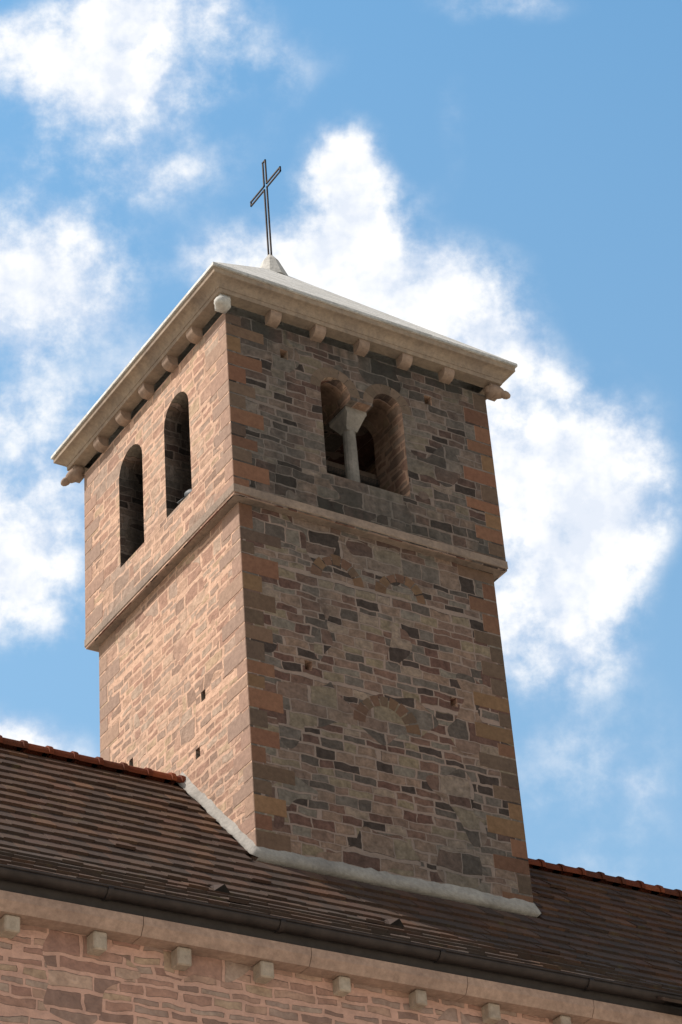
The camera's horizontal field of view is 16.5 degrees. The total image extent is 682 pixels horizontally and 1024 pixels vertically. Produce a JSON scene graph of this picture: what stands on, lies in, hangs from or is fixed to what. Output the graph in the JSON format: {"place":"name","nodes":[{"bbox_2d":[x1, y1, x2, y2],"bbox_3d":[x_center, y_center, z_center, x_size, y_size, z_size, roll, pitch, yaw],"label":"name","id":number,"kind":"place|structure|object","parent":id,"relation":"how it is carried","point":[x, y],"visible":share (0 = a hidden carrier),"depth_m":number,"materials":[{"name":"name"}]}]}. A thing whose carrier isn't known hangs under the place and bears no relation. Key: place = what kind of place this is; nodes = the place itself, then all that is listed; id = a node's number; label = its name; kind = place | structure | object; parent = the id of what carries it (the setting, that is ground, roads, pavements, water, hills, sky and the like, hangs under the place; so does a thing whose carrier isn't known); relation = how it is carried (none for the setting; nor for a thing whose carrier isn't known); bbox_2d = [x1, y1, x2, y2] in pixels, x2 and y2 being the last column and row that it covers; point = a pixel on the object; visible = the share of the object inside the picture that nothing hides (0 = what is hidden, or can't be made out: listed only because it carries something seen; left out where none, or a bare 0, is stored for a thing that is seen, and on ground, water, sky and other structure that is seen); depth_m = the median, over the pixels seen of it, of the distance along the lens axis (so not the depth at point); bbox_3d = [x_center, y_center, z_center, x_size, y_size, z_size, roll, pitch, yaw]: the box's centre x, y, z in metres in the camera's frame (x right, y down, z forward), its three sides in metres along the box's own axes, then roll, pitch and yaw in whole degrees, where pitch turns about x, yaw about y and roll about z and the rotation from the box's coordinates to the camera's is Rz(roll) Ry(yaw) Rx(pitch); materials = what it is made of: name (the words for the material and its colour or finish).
{"place":"outdoors","nodes":[
{"label":"outdoors","id":0,"kind":"place"},
{"bbox_2d":[0,924,575,1023],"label":"nave wall","id":1,"kind":"structure","parent":0,"point":[49,976],"depth_m":23.78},
{"bbox_2d":[0,914,570,1023],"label":"corbels","id":2,"kind":"object","parent":1,"relation":"attached to","point":[181,960],"visible":1,"depth_m":24.34,"materials":[{"name":"beige stone"}]},
{"bbox_2d":[0,890,681,1023],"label":"eaves cornice","id":3,"kind":"structure","parent":1,"relation":"on","point":[35,911],"depth_m":24.67,"materials":[{"name":"beige stone"}]},
{"bbox_2d":[0,864,681,1016],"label":"eave gutter","id":4,"kind":"object","parent":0,"point":[13,874],"visible":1,"depth_m":24.76,"materials":[{"name":"brown metal"}]},
{"bbox_2d":[0,0,681,889],"label":"sky","id":5,"kind":"structure","parent":0,"point":[500,178],"materials":[{"name":"blue"}]},
{"bbox_2d":[61,854,681,1008],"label":"roof underlay","id":6,"kind":"object","parent":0,"point":[673,1006],"visible":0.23,"depth_m":26.84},
{"bbox_2d":[99,502,532,956],"bbox_3d":[-0.389,4.727,30.414,4.000,8.130,4.000,16,-39,-28],"label":"tower shaft","id":7,"kind":"object","parent":6,"relation":"on","point":[381,788],"visible":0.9,"depth_m":30.02,"materials":[{"name":"brown stone"}]},
{"bbox_2d":[61,465,84,485],"bbox_3d":[-3.964,-0.526,34.897,0.367,0.284,0.236,-22,-38,24],"label":"corner head","id":8,"kind":"object","parent":7,"relation":"attached to","point":[75,473],"visible":1,"depth_m":34.81},
{"bbox_2d":[177,489,191,503],"bbox_3d":[-2.027,-0.250,31.624,0.402,0.226,0.130,-27,-40,29],"label":"pigeon","id":9,"kind":"object","parent":7,"relation":"on","point":[186,493],"visible":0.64,"depth_m":31.60,"materials":[{"name":"grey"}]},
{"bbox_2d":[214,293,230,313],"bbox_3d":[-1.627,-2.827,31.781,0.236,0.284,0.367,-22,-38,24],"label":"corner head","id":10,"kind":"object","parent":7,"relation":"attached to","point":[222,303],"visible":1,"depth_m":31.73},
{"bbox_2d":[84,312,506,651],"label":"belfry wall","id":11,"kind":"structure","parent":7,"relation":"on","point":[159,457],"depth_m":32.38,"materials":[{"name":"brown stone"}]},
{"bbox_2d":[93,310,454,452],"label":"corbels","id":12,"kind":"object","parent":11,"relation":"attached to","point":[194,335],"visible":0.47,"depth_m":32.89,"materials":[{"name":"beige stone"}]},
{"bbox_2d":[53,266,514,472],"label":"tower cornice","id":13,"kind":"structure","parent":12,"relation":"on","point":[196,308],"depth_m":33.01,"materials":[{"name":"beige stone"}]},
{"bbox_2d":[51,262,516,468],"bbox_3d":[-0.983,-2.587,35.370,5.020,2.761,5.020,16,-39,-28],"label":"tower roof","id":14,"kind":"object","parent":13,"relation":"on","point":[282,281],"visible":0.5,"depth_m":33.46,"materials":[{"name":"grey stone"}]},
{"bbox_2d":[259,254,287,275],"bbox_3d":[-1.075,-3.727,36.143,0.571,0.580,0.600,16,-39,-28],"label":"cross base","id":15,"kind":"object","parent":14,"relation":"on","point":[270,262],"visible":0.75,"depth_m":35.95,"materials":[{"name":"grey stone"}]},
{"bbox_2d":[250,159,280,254],"bbox_3d":[-1.153,-4.685,36.792,0.022,2.142,0.942,16,-39,-28],"label":"cross","id":16,"kind":"object","parent":15,"relation":"on","point":[266,193],"visible":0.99,"depth_m":36.92,"materials":[{"name":"grey metal"}]},
{"bbox_2d":[84,313,506,647],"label":"corner quoins","id":17,"kind":"object","parent":7,"relation":"on","point":[250,419],"visible":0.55,"depth_m":31.88,"materials":[{"name":"brown stone"}]},
{"bbox_2d":[84,483,507,650],"bbox_3d":[-0.667,1.309,32.730,4.304,0.154,4.304,16,-39,-28],"label":"string course","id":18,"kind":"object","parent":7,"relation":"attached to","point":[190,546],"visible":0.64,"depth_m":31.37,"materials":[{"name":"beige stone"}]},
{"bbox_2d":[99,503,532,902],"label":"corner quoins","id":19,"kind":"object","parent":7,"relation":"attached to","point":[236,516],"visible":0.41,"depth_m":29.77,"materials":[{"name":"stone"}]},
{"bbox_2d":[329,406,366,481],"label":"belfry colonnettes","id":20,"kind":"object","parent":7,"relation":"on","point":[345,422],"visible":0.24,"depth_m":32.42,"materials":[{"name":"stone"}]},
{"bbox_2d":[326,460,377,487],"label":"belfry beam","id":21,"kind":"structure","parent":7,"relation":"attached to","point":[361,473],"depth_m":32.75,"materials":[{"name":"brown wood"}]},
{"bbox_2d":[326,465,379,487],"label":"window mesh screens","id":22,"kind":"object","parent":7,"relation":"attached to","point":[360,475],"visible":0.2,"depth_m":32.61,"materials":[{"name":"black metal"}]},
{"bbox_2d":[177,772,540,917],"bbox_3d":[0.228,4.154,29.584,4.223,2.020,1.804,16,-39,-28],"label":"roof flashing","id":23,"kind":"object","parent":7,"relation":"attached to","point":[372,876],"visible":0.8,"depth_m":28.46,"materials":[{"name":"grey metal"}]},
{"bbox_2d":[310,367,411,415],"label":"window arches","id":24,"kind":"structure","parent":7,"relation":"attached to","point":[369,390],"depth_m":32.50,"materials":[{"name":"stone"}]},
{"bbox_2d":[311,554,425,734],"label":"relieving arches","id":25,"kind":"structure","parent":7,"relation":"attached to","point":[409,718],"depth_m":30.56,"materials":[{"name":"stone"}]},
{"bbox_2d":[484,382,510,401],"bbox_3d":[2.242,-1.713,33.889,0.367,0.284,0.236,-1,-34,-6],"label":"corner head","id":26,"kind":"object","parent":7,"relation":"attached to","point":[493,392],"visible":1,"depth_m":33.81},
{"bbox_2d":[0,747,665,990],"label":"nave roof tiles","id":27,"kind":"object","parent":6,"relation":"on","point":[97,825],"visible":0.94,"depth_m":26.89,"materials":[{"name":"brown tile"}]},
{"bbox_2d":[0,735,185,786],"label":"ridge tiles","id":28,"kind":"object","parent":27,"relation":"on","point":[24,746],"visible":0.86,"depth_m":29.09,"materials":[{"name":"orange tile"}]},
{"bbox_2d":[210,884,403,926],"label":"roof vents","id":29,"kind":"object","parent":27,"relation":"on","point":[223,888],"visible":1,"depth_m":25.63,"materials":[{"name":"grey metal"}]},
{"bbox_2d":[529,868,681,1003],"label":"choir roof tiles","id":30,"kind":"object","parent":6,"relation":"on","point":[638,934],"visible":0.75,"depth_m":30.27,"materials":[{"name":"brown tile"}]},
{"bbox_2d":[528,858,681,899],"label":"ridge tiles","id":31,"kind":"object","parent":30,"relation":"on","point":[598,876],"visible":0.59,"depth_m":32.47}
]}

